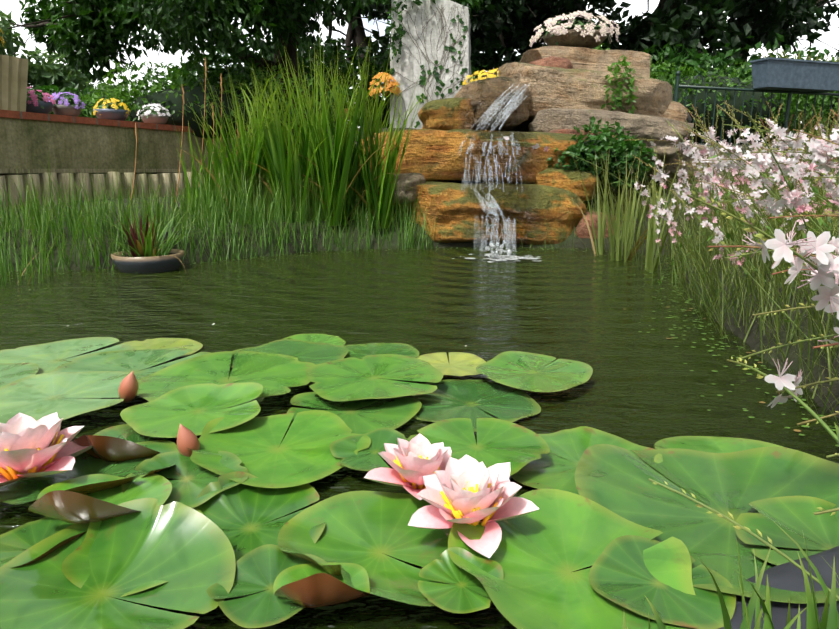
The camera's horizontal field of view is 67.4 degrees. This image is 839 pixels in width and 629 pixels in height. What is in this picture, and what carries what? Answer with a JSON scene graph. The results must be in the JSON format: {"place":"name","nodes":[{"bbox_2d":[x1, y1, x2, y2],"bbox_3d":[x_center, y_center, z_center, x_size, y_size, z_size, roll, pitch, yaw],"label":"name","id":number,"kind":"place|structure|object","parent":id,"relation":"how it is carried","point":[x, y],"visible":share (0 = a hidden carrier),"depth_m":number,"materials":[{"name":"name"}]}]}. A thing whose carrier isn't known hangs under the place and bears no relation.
{"place":"outdoors","nodes":[
{"label":"outdoors","id":0,"kind":"place"},
{"bbox_2d":[0,247,838,628],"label":"pond water","id":1,"kind":"structure","parent":0,"point":[646,385],"depth_m":2.05,"materials":[{"name":"green liquid"}]},
{"bbox_2d":[0,363,38,387],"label":"lily pad","id":2,"kind":"object","parent":1,"relation":"on","point":[10,372],"visible":0.79,"depth_m":1.53,"materials":[{"name":"plant"}]},
{"bbox_2d":[0,516,84,567],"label":"lily pad","id":3,"kind":"object","parent":1,"relation":"on","point":[15,542],"visible":0.54,"depth_m":0.87,"materials":[{"name":"green plant"}]},
{"bbox_2d":[0,371,129,423],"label":"lily pad","id":4,"kind":"object","parent":1,"relation":"on","point":[37,397],"visible":0.83,"depth_m":1.34,"materials":[{"name":"green plant"}]},
{"bbox_2d":[0,337,135,374],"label":"lily pad","id":5,"kind":"object","parent":1,"relation":"on","point":[46,357],"visible":0.56,"depth_m":1.73,"materials":[{"name":"green plant"}]},
{"bbox_2d":[0,440,178,503],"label":"lily pad","id":6,"kind":"object","parent":1,"relation":"on","point":[25,490],"visible":0.52,"depth_m":1.01,"materials":[{"name":"green plant"}]},
{"bbox_2d":[0,412,91,486],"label":"water lily flower","id":7,"kind":"object","parent":6,"relation":"on","point":[30,447],"visible":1,"depth_m":0.96,"materials":[{"name":"pink plant"}]},
{"bbox_2d":[28,474,171,523],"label":"lily pad","id":8,"kind":"object","parent":1,"relation":"on","point":[56,501],"visible":0.83,"depth_m":0.84,"materials":[{"name":"plant"}]},
{"bbox_2d":[0,498,235,628],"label":"lily pad","id":9,"kind":"object","parent":1,"relation":"on","point":[186,552],"visible":0.96,"depth_m":0.76,"materials":[{"name":"green plant"}]},
{"bbox_2d":[118,371,138,402],"bbox_3d":[-0.603,0.147,1.307,0.038,0.073,0.038,19,20,-6],"label":"water lily bud","id":10,"kind":"object","parent":1,"relation":"on","point":[128,389],"visible":1,"depth_m":1.29,"materials":[{"name":"plant"}]},
{"bbox_2d":[50,348,209,398],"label":"lily pad","id":11,"kind":"object","parent":1,"relation":"on","point":[134,361],"visible":0.46,"depth_m":1.61,"materials":[{"name":"green plant"}]},
{"bbox_2d":[62,502,203,597],"bbox_3d":[-0.352,0.294,0.822,0.175,0.040,0.196,0,13,-2],"label":"lily pad","id":12,"kind":"object","parent":1,"relation":"on","point":[76,568],"visible":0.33,"depth_m":0.78,"materials":[{"name":"green plant"}]},
{"bbox_2d":[73,424,200,461],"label":"lily pad","id":13,"kind":"object","parent":1,"relation":"on","point":[117,443],"visible":0.6,"depth_m":1.05,"materials":[{"name":"brown plant"}]},
{"bbox_2d":[111,249,184,273],"bbox_3d":[-1.386,-0.252,3.231,0.350,0.130,0.350,0,13,-1],"label":"plant pot","id":14,"kind":"object","parent":1,"relation":"in","point":[146,265],"visible":0.54,"depth_m":3.10,"materials":[{"name":"grey ceramic"}]},
{"bbox_2d":[118,211,160,256],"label":"potted plant","id":15,"kind":"object","parent":14,"relation":"in","point":[138,244],"visible":0.54,"depth_m":3.17,"materials":[{"name":"plant"}]},
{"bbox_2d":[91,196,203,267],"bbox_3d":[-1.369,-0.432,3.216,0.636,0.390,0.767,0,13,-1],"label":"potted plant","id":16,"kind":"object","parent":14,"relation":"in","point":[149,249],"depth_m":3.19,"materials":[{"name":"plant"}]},
{"bbox_2d":[115,338,202,357],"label":"lily pad","id":17,"kind":"object","parent":1,"relation":"on","point":[193,345],"visible":0.42,"depth_m":1.83,"materials":[{"name":"plant"}]},
{"bbox_2d":[122,451,248,507],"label":"lily pad","id":18,"kind":"object","parent":1,"relation":"on","point":[192,482],"visible":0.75,"depth_m":1.00,"materials":[{"name":"green plant"}]},
{"bbox_2d":[177,424,199,456],"bbox_3d":[-0.393,0.212,1.062,0.036,0.068,0.035,-12,21,1],"label":"water lily bud","id":19,"kind":"object","parent":1,"relation":"on","point":[187,438],"visible":0.92,"depth_m":1.05,"materials":[{"name":"plant"}]},
{"bbox_2d":[120,382,262,437],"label":"lily pad","id":20,"kind":"object","parent":1,"relation":"on","point":[166,415],"visible":0.96,"depth_m":1.25,"materials":[{"name":"green plant"}]},
{"bbox_2d":[137,351,315,410],"bbox_3d":[-0.443,0.147,1.454,0.386,0.012,0.402,9,16,34],"label":"lily pad","id":21,"kind":"object","parent":1,"relation":"on","point":[272,374],"visible":0.73,"depth_m":1.49,"materials":[{"name":"green plant"}]},
{"bbox_2d":[197,471,325,561],"bbox_3d":[-0.242,0.288,0.886,0.222,0.038,0.238,0,13,-2],"label":"lily pad","id":22,"kind":"object","parent":1,"relation":"on","point":[238,515],"visible":0.56,"depth_m":0.93,"materials":[{"name":"green plant"}]},
{"bbox_2d":[207,544,331,627],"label":"lily pad","id":23,"kind":"object","parent":1,"relation":"on","point":[260,568],"visible":0.79,"depth_m":0.72,"materials":[{"name":"green plant"}]},
{"bbox_2d":[187,410,370,487],"bbox_3d":[-0.240,0.223,1.110,0.308,0.034,0.318,-1,13,-1],"label":"lily pad","id":24,"kind":"object","parent":1,"relation":"on","point":[301,453],"visible":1,"depth_m":1.11,"materials":[{"name":"green plant"}]},
{"bbox_2d":[230,339,347,367],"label":"lily pad","id":25,"kind":"object","parent":1,"relation":"on","point":[316,353],"visible":0.52,"depth_m":1.71,"materials":[{"name":"green plant"}]},
{"bbox_2d":[283,334,345,345],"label":"lily pad","id":26,"kind":"object","parent":1,"relation":"on","point":[327,339],"visible":0.25,"depth_m":1.89,"materials":[{"name":"plant"}]},
{"bbox_2d":[273,562,369,607],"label":"lily pad","id":27,"kind":"object","parent":1,"relation":"on","point":[312,585],"visible":0.98,"depth_m":0.68,"materials":[{"name":"brown plant"}]},
{"bbox_2d":[287,392,421,433],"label":"lily pad","id":28,"kind":"object","parent":1,"relation":"on","point":[363,416],"visible":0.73,"depth_m":1.31,"materials":[{"name":"green plant"}]},
{"bbox_2d":[278,491,458,605],"bbox_3d":[-0.051,0.285,0.820,0.276,0.058,0.280,0,13,-1],"label":"lily pad","id":29,"kind":"object","parent":1,"relation":"on","point":[367,530],"visible":0.73,"depth_m":0.85,"materials":[{"name":"green plant"}]},
{"bbox_2d":[329,428,407,470],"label":"lily pad","id":30,"kind":"object","parent":1,"relation":"on","point":[369,458],"visible":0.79,"depth_m":1.09,"materials":[{"name":"green plant"}]},
{"bbox_2d":[306,354,442,400],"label":"lily pad","id":31,"kind":"object","parent":1,"relation":"on","point":[347,379],"visible":1,"depth_m":1.44,"materials":[{"name":"green plant"}]},
{"bbox_2d":[343,343,418,358],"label":"lily pad","id":32,"kind":"object","parent":1,"relation":"on","point":[359,351],"visible":0.46,"depth_m":1.74,"materials":[{"name":"plant"}]},
{"bbox_2d":[364,433,451,499],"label":"water lily flower","id":33,"kind":"object","parent":1,"relation":"on","point":[415,460],"visible":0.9,"depth_m":0.95,"materials":[{"name":"pink plant"}]},
{"bbox_2d":[6,247,838,446],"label":"duckweed and litter","id":34,"kind":"object","parent":1,"relation":"on","point":[687,301],"visible":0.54,"depth_m":1.83,"materials":[{"name":"green plant"}]},
{"bbox_2d":[417,352,485,375],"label":"lily pad","id":35,"kind":"object","parent":1,"relation":"on","point":[460,364],"visible":0.79,"depth_m":1.61,"materials":[{"name":"plant"}]},
{"bbox_2d":[418,547,503,612],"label":"lily pad","id":36,"kind":"object","parent":1,"relation":"on","point":[468,594],"visible":0.94,"depth_m":0.73,"materials":[{"name":"green plant"}]},
{"bbox_2d":[413,379,540,431],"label":"lily pad","id":37,"kind":"object","parent":1,"relation":"on","point":[453,398],"visible":0.9,"depth_m":1.38,"materials":[{"name":"green plant"}]},
{"bbox_2d":[407,418,549,475],"bbox_3d":[0.100,0.224,1.089,0.225,0.010,0.228,-12,18,-42],"label":"lily pad","id":38,"kind":"object","parent":1,"relation":"on","point":[517,447],"visible":0.77,"depth_m":1.11,"materials":[{"name":"green plant"}]},
{"bbox_2d":[398,180,586,244],"bbox_3d":[0.462,-0.761,4.629,1.407,0.466,1.197,2,13,1],"label":"rock base","id":39,"kind":"object","parent":1,"relation":"in","point":[459,212],"visible":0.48,"depth_m":4.10,"materials":[{"name":"brown stone"}]},
{"bbox_2d":[382,173,425,203],"bbox_3d":[-0.130,-0.870,4.363,0.362,0.210,0.519,-4,13,-1],"label":"rock chunk","id":40,"kind":"object","parent":39,"relation":"on","point":[414,179],"visible":0.38,"depth_m":4.14,"materials":[{"name":"stone"}]},
{"bbox_2d":[359,129,578,183],"bbox_3d":[0.319,-1.202,4.836,1.613,0.399,1.320,0,13,-4],"label":"ledge rock","id":41,"kind":"object","parent":39,"relation":"on","point":[429,154],"visible":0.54,"depth_m":4.27,"materials":[{"name":"brown stone"}]},
{"bbox_2d":[418,97,474,130],"bbox_3d":[0.191,-1.475,4.742,0.396,0.282,0.516,-8,14,-10],"label":"rock chunk","id":42,"kind":"object","parent":41,"relation":"on","point":[445,114],"visible":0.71,"depth_m":4.53,"materials":[{"name":"brown stone"}]},
{"bbox_2d":[453,77,530,130],"bbox_3d":[0.542,-1.616,4.930,0.633,0.402,0.814,-8,14,-8],"label":"rock","id":43,"kind":"object","parent":41,"relation":"on","point":[484,95],"visible":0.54,"depth_m":4.59,"materials":[{"name":"brown stone"}]},
{"bbox_2d":[535,168,599,200],"bbox_3d":[1.014,-0.916,4.431,0.473,0.234,0.527,4,13,-2],"label":"rock chunk","id":44,"kind":"object","parent":39,"relation":"on","point":[550,176],"visible":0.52,"depth_m":4.21,"materials":[{"name":"brown stone"}]},
{"bbox_2d":[457,83,529,251],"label":"waterfall strands","id":45,"kind":"object","parent":1,"relation":"on","point":[496,166],"visible":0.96,"depth_m":4.07,"materials":[{"name":"grey liquid"}]},
{"bbox_2d":[453,240,540,262],"bbox_3d":[0.440,-0.363,3.552,0.522,0.101,0.295,0,13,-1],"label":"water splash","id":46,"kind":"object","parent":1,"relation":"on","point":[493,254],"visible":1,"depth_m":3.55,"materials":[{"name":"grey"}]},
{"bbox_2d":[476,351,592,391],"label":"lily pad","id":47,"kind":"object","parent":1,"relation":"on","point":[516,369],"visible":1,"depth_m":1.51,"materials":[{"name":"green plant"}]},
{"bbox_2d":[448,489,694,628],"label":"lily pad","id":48,"kind":"object","parent":1,"relation":"on","point":[548,546],"visible":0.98,"depth_m":0.77,"materials":[{"name":"green plant"}]},
{"bbox_2d":[408,455,538,557],"bbox_3d":[0.068,0.239,0.840,0.179,0.075,0.175,-16,19,-35],"label":"water lily","id":49,"kind":"object","parent":48,"relation":"on","point":[467,489],"visible":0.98,"depth_m":0.83,"materials":[{"name":"pink plant"}]},
{"bbox_2d":[589,535,735,628],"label":"lily pad","id":50,"kind":"object","parent":48,"relation":"on","point":[620,574],"visible":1,"depth_m":0.72,"materials":[{"name":"green plant"}]},
{"bbox_2d":[511,426,656,494],"bbox_3d":[0.286,0.252,1.080,0.274,0.020,0.291,0,13,-1],"label":"lily pad","id":51,"kind":"object","parent":1,"relation":"on","point":[555,467],"visible":0.48,"depth_m":1.11,"materials":[{"name":"green plant"}]},
{"bbox_2d":[575,210,620,238],"bbox_3d":[1.194,-0.544,4.320,0.361,0.330,0.446,0,13,-1],"label":"rock","id":52,"kind":"object","parent":1,"relation":"in","point":[582,232],"visible":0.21,"depth_m":4.12,"materials":[{"name":"stone"}]},
{"bbox_2d":[567,142,697,271],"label":"reeds","id":53,"kind":"object","parent":1,"relation":"on","point":[625,238],"visible":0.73,"depth_m":3.49,"materials":[{"name":"green plant"}]},
{"bbox_2d":[575,444,838,603],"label":"lily pad","id":54,"kind":"object","parent":1,"relation":"on","point":[614,478],"visible":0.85,"depth_m":0.95,"materials":[{"name":"green plant"}]},
{"bbox_2d":[735,496,838,564],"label":"lily pad","id":55,"kind":"object","parent":54,"relation":"on","point":[793,517],"visible":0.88,"depth_m":0.85,"materials":[{"name":"green plant"}]},
{"bbox_2d":[654,436,782,515],"bbox_3d":[0.539,0.262,1.017,0.306,0.016,0.324,0,13,-2],"label":"lily pad","id":56,"kind":"object","parent":1,"relation":"on","point":[710,444],"visible":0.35,"depth_m":1.14,"materials":[{"name":"green plant"}]},
{"bbox_2d":[719,546,838,628],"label":"rock","id":57,"kind":"object","parent":1,"relation":"on","point":[789,576],"visible":0.56,"depth_m":0.71,"materials":[{"name":"grey stone"}]},
{"bbox_2d":[0,137,838,417],"bbox_3d":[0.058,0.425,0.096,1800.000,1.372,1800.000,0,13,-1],"label":"ground","id":58,"kind":"structure","parent":0,"point":[752,342],"depth_m":3.46,"materials":[{"name":"green plant"}]},
{"bbox_2d":[0,10,128,107],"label":"shrub","id":59,"kind":"object","parent":58,"relation":"on","point":[49,72],"visible":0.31,"depth_m":18.41,"materials":[{"name":"green plant"}]},
{"bbox_2d":[26,81,143,120],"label":"hedge","id":60,"kind":"object","parent":58,"relation":"on","point":[48,89],"depth_m":9.56,"materials":[{"name":"plant"}]},
{"bbox_2d":[0,172,237,210],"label":"palisade logs","id":61,"kind":"object","parent":58,"relation":"on","point":[38,179],"visible":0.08,"depth_m":4.86,"materials":[{"name":"grey wood"}]},
{"bbox_2d":[0,169,228,172],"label":"wooden rail","id":62,"kind":"object","parent":61,"relation":"on","point":[79,170],"visible":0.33,"depth_m":4.87,"materials":[{"name":"wood"}]},
{"bbox_2d":[0,117,251,175],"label":"garden wall","id":63,"kind":"structure","parent":58,"relation":"on","point":[72,145],"depth_m":5.04,"materials":[{"name":"concrete"}]},
{"bbox_2d":[0,29,28,111],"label":"corrugated trough","id":64,"kind":"object","parent":63,"relation":"on","point":[13,81],"visible":0.96,"depth_m":4.38,"materials":[{"name":"beige metal"}]},
{"bbox_2d":[26,86,55,113],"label":"potted flowers","id":65,"kind":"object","parent":63,"relation":"on","point":[34,104],"depth_m":4.64,"materials":[{"name":"plant"}]},
{"bbox_2d":[47,92,85,116],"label":"potted flowers","id":66,"kind":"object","parent":63,"relation":"on","point":[66,108],"depth_m":4.89,"materials":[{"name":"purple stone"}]},
{"bbox_2d":[93,98,130,120],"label":"potted flowers","id":67,"kind":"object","parent":63,"relation":"on","point":[115,112],"depth_m":5.28,"materials":[{"name":"yellow"}]},
{"bbox_2d":[0,110,249,136],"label":"wall coping","id":68,"kind":"object","parent":63,"relation":"on","point":[52,117],"visible":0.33,"depth_m":4.96,"materials":[{"name":"red brick"}]},
{"bbox_2d":[137,103,170,123],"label":"potted flowers","id":69,"kind":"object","parent":63,"relation":"on","point":[157,117],"depth_m":5.75,"materials":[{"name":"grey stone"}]},
{"bbox_2d":[130,57,238,201],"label":"reed seed stalks","id":70,"kind":"object","parent":58,"relation":"on","point":[182,127],"visible":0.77,"depth_m":4.17,"materials":[{"name":"brown"}]},
{"bbox_2d":[62,55,336,137],"bbox_3d":[-2.154,-2.149,6.172,2.846,0.807,0.992,0,13,-1],"label":"lime shrub","id":71,"kind":"object","parent":58,"relation":"on","point":[116,94],"depth_m":6.04,"materials":[{"name":"green plant"}]},
{"bbox_2d":[0,144,449,288],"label":"bank grass","id":72,"kind":"structure","parent":58,"relation":"on","point":[44,222],"depth_m":3.55,"materials":[{"name":"green plant"}]},
{"bbox_2d":[7,0,487,160],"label":"tree","id":73,"kind":"object","parent":58,"relation":"on","point":[179,24],"visible":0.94,"depth_m":6.19,"materials":[{"name":"green plant"}]},
{"bbox_2d":[118,28,386,154],"bbox_3d":[-2.604,-3.500,10.170,4.701,2.175,1.827,0,13,-1],"label":"hedge","id":74,"kind":"object","parent":58,"relation":"on","point":[302,47],"depth_m":9.83,"materials":[{"name":"green plant"}]},
{"bbox_2d":[172,34,434,228],"bbox_3d":[-0.750,-1.232,4.315,1.701,1.215,1.090,0,13,-1],"label":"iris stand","id":75,"kind":"object","parent":58,"relation":"on","point":[342,160],"visible":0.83,"depth_m":4.02,"materials":[{"name":"green plant"}]},
{"bbox_2d":[327,128,415,151],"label":"stone plinth","id":76,"kind":"structure","parent":58,"relation":"on","point":[383,129],"depth_m":5.61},
{"bbox_2d":[326,84,356,111],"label":"terracotta pot plant","id":77,"kind":"object","parent":76,"relation":"on","point":[349,93],"visible":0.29,"depth_m":5.66,"materials":[{"name":"plant"}]},
{"bbox_2d":[328,49,485,127],"bbox_3d":[0.712,-3.294,10.062,4.732,1.841,1.834,0,13,-1],"label":"hedge","id":78,"kind":"object","parent":58,"relation":"on","point":[385,61],"depth_m":9.87,"materials":[{"name":"plant"}]},
{"bbox_2d":[264,1,568,102],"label":"tree","id":79,"kind":"object","parent":58,"relation":"on","point":[356,35],"visible":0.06,"depth_m":13.59,"materials":[{"name":"green plant"}]},
{"bbox_2d":[390,0,470,128],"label":"stone pillar","id":80,"kind":"structure","parent":58,"relation":"on","point":[429,26],"depth_m":5.66,"materials":[{"name":"grey stone"}]},
{"bbox_2d":[369,72,400,98],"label":"flowers","id":81,"kind":"object","parent":80,"relation":"on","point":[388,88],"visible":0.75,"depth_m":5.61,"materials":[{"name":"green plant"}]},
{"bbox_2d":[381,0,467,127],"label":"pillar ivy leaves","id":82,"kind":"object","parent":80,"relation":"attached to","point":[400,31],"visible":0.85,"depth_m":5.63,"materials":[{"name":"green plant"}]},
{"bbox_2d":[443,180,485,183],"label":"rock","id":83,"kind":"object","parent":58,"relation":"on","point":[468,182],"depth_m":4.52,"materials":[{"name":"stone"}]},
{"bbox_2d":[353,0,610,74],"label":"tree","id":84,"kind":"object","parent":58,"relation":"on","point":[493,22],"visible":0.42,"depth_m":11.00,"materials":[{"name":"green plant"}]},
{"bbox_2d":[471,0,690,65],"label":"tree","id":85,"kind":"object","parent":58,"relation":"on","point":[571,6],"visible":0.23,"depth_m":11.72,"materials":[{"name":"green plant"}]},
{"bbox_2d":[510,112,691,131],"bbox_3d":[1.216,-1.635,5.445,2.115,0.442,1.000,0,13,-1],"label":"rock","id":86,"kind":"object","parent":58,"relation":"on","point":[522,127],"visible":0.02,"depth_m":5.01,"materials":[{"name":"stone"}]},
{"bbox_2d":[479,62,672,120],"bbox_3d":[1.214,-1.747,5.147,1.578,0.447,1.041,8,13,3],"label":"rock","id":87,"kind":"object","parent":86,"relation":"on","point":[549,87],"visible":0.48,"depth_m":4.67,"materials":[{"name":"brown stone"}]},
{"bbox_2d":[463,68,498,84],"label":"yellow flowers","id":88,"kind":"object","parent":87,"relation":"on","point":[492,75],"visible":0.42,"depth_m":5.12,"materials":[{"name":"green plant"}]},
{"bbox_2d":[520,46,650,77],"bbox_3d":[1.294,-2.033,5.265,1.102,0.338,0.969,-1,13,-4],"label":"rock","id":89,"kind":"object","parent":87,"relation":"on","point":[588,59],"depth_m":4.98,"materials":[{"name":"brown stone"}]},
{"bbox_2d":[529,10,619,48],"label":"flowering plant","id":90,"kind":"object","parent":89,"relation":"on","point":[587,36],"visible":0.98,"depth_m":5.07,"materials":[{"name":"white plant"}]},
{"bbox_2d":[600,55,638,113],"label":"crevice plant","id":91,"kind":"object","parent":87,"relation":"on","point":[618,100],"visible":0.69,"depth_m":4.55,"materials":[{"name":"green plant"}]},
{"bbox_2d":[528,108,693,161],"bbox_3d":[1.422,-1.389,4.905,1.163,0.365,0.932,6,14,5],"label":"grey rock","id":92,"kind":"object","parent":86,"relation":"on","point":[641,126],"visible":0.48,"depth_m":4.47,"materials":[{"name":"grey stone"}]},
{"bbox_2d":[550,129,616,141],"bbox_3d":[1.155,-1.271,4.625,0.508,0.157,0.495,4,12,-8],"label":"flat rock","id":93,"kind":"object","parent":92,"relation":"on","point":[570,131],"visible":0.12,"depth_m":4.40,"materials":[{"name":"stone"}]},
{"bbox_2d":[660,101,686,121],"bbox_3d":[1.823,-1.524,5.037,0.506,0.370,0.633,10,14,6],"label":"rock chunk","id":94,"kind":"object","parent":92,"relation":"on","point":[677,111],"visible":0.15,"depth_m":4.79,"materials":[{"name":"stone"}]},
{"bbox_2d":[592,43,609,49],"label":"leaves","id":95,"kind":"object","parent":58,"relation":"on","point":[598,47],"visible":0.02,"depth_m":8.51,"materials":[{"name":"green plant"}]},
{"bbox_2d":[547,116,655,193],"bbox_3d":[1.235,-1.114,4.409,0.770,0.542,0.673,0,13,-1],"label":"bush","id":96,"kind":"object","parent":58,"relation":"on","point":[626,150],"depth_m":4.24,"materials":[{"name":"green plant"}]},
{"bbox_2d":[487,98,838,599],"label":"gaura stems","id":97,"kind":"object","parent":58,"relation":"on","point":[824,269],"visible":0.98,"depth_m":1.45,"materials":[{"name":"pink plant"}]},
{"bbox_2d":[487,92,838,426],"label":"bank grass","id":98,"kind":"structure","parent":58,"relation":"on","point":[739,238],"depth_m":2.14,"materials":[{"name":"green plant"}]},
{"bbox_2d":[633,143,720,178],"bbox_3d":[2.014,-1.230,5.019,0.617,0.293,0.583,3,12,-14],"label":"rock chunk","id":99,"kind":"object","parent":58,"relation":"on","point":[671,168],"visible":0.15,"depth_m":4.76,"materials":[{"name":"stone"}]},
{"bbox_2d":[522,528,838,628],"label":"grass","id":100,"kind":"structure","parent":58,"relation":"on","point":[830,620],"depth_m":0.33,"materials":[{"name":"green plant"}]},
{"bbox_2d":[600,0,827,123],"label":"tree","id":101,"kind":"object","parent":58,"relation":"on","point":[656,29],"visible":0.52,"depth_m":10.47,"materials":[{"name":"green plant"}]},
{"bbox_2d":[639,33,826,144],"bbox_3d":[4.327,-3.273,9.763,4.917,2.020,1.934,0,13,-1],"label":"hedge","id":102,"kind":"object","parent":58,"relation":"on","point":[718,57],"depth_m":9.33,"materials":[{"name":"green plant"}]},
{"bbox_2d":[650,57,836,141],"bbox_3d":[4.259,-2.973,8.732,3.600,1.124,1.288,0,13,-1],"label":"shrub","id":103,"kind":"object","parent":58,"relation":"on","point":[730,101],"depth_m":8.39,"materials":[{"name":"green plant"}]},
{"bbox_2d":[662,0,838,130],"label":"tree","id":104,"kind":"object","parent":58,"relation":"on","point":[831,9],"visible":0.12,"depth_m":11.94,"materials":[{"name":"green plant"}]},
{"bbox_2d":[674,71,838,145],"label":"terrace railing","id":105,"kind":"object","parent":58,"relation":"on","point":[696,87],"visible":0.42,"depth_m":6.65,"materials":[{"name":"black metal"}]},
{"bbox_2d":[747,46,838,91],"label":"planter box","id":106,"kind":"object","parent":105,"relation":"attached to","point":[771,72],"visible":1,"depth_m":6.54,"materials":[{"name":"grey metal"}]},
{"bbox_2d":[779,56,838,137],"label":"shrub","id":107,"kind":"object","parent":58,"relation":"on","point":[827,100],"depth_m":8.51,"materials":[{"name":"plant"}]},
{"bbox_2d":[790,47,838,137],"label":"hedge","id":108,"kind":"object","parent":58,"relation":"on","point":[826,51],"depth_m":9.64,"materials":[{"name":"plant"}]},
{"bbox_2d":[0,0,838,136],"label":"sky","id":109,"kind":"structure","parent":0,"point":[831,38],"materials":[{"name":"white"}]}
]}

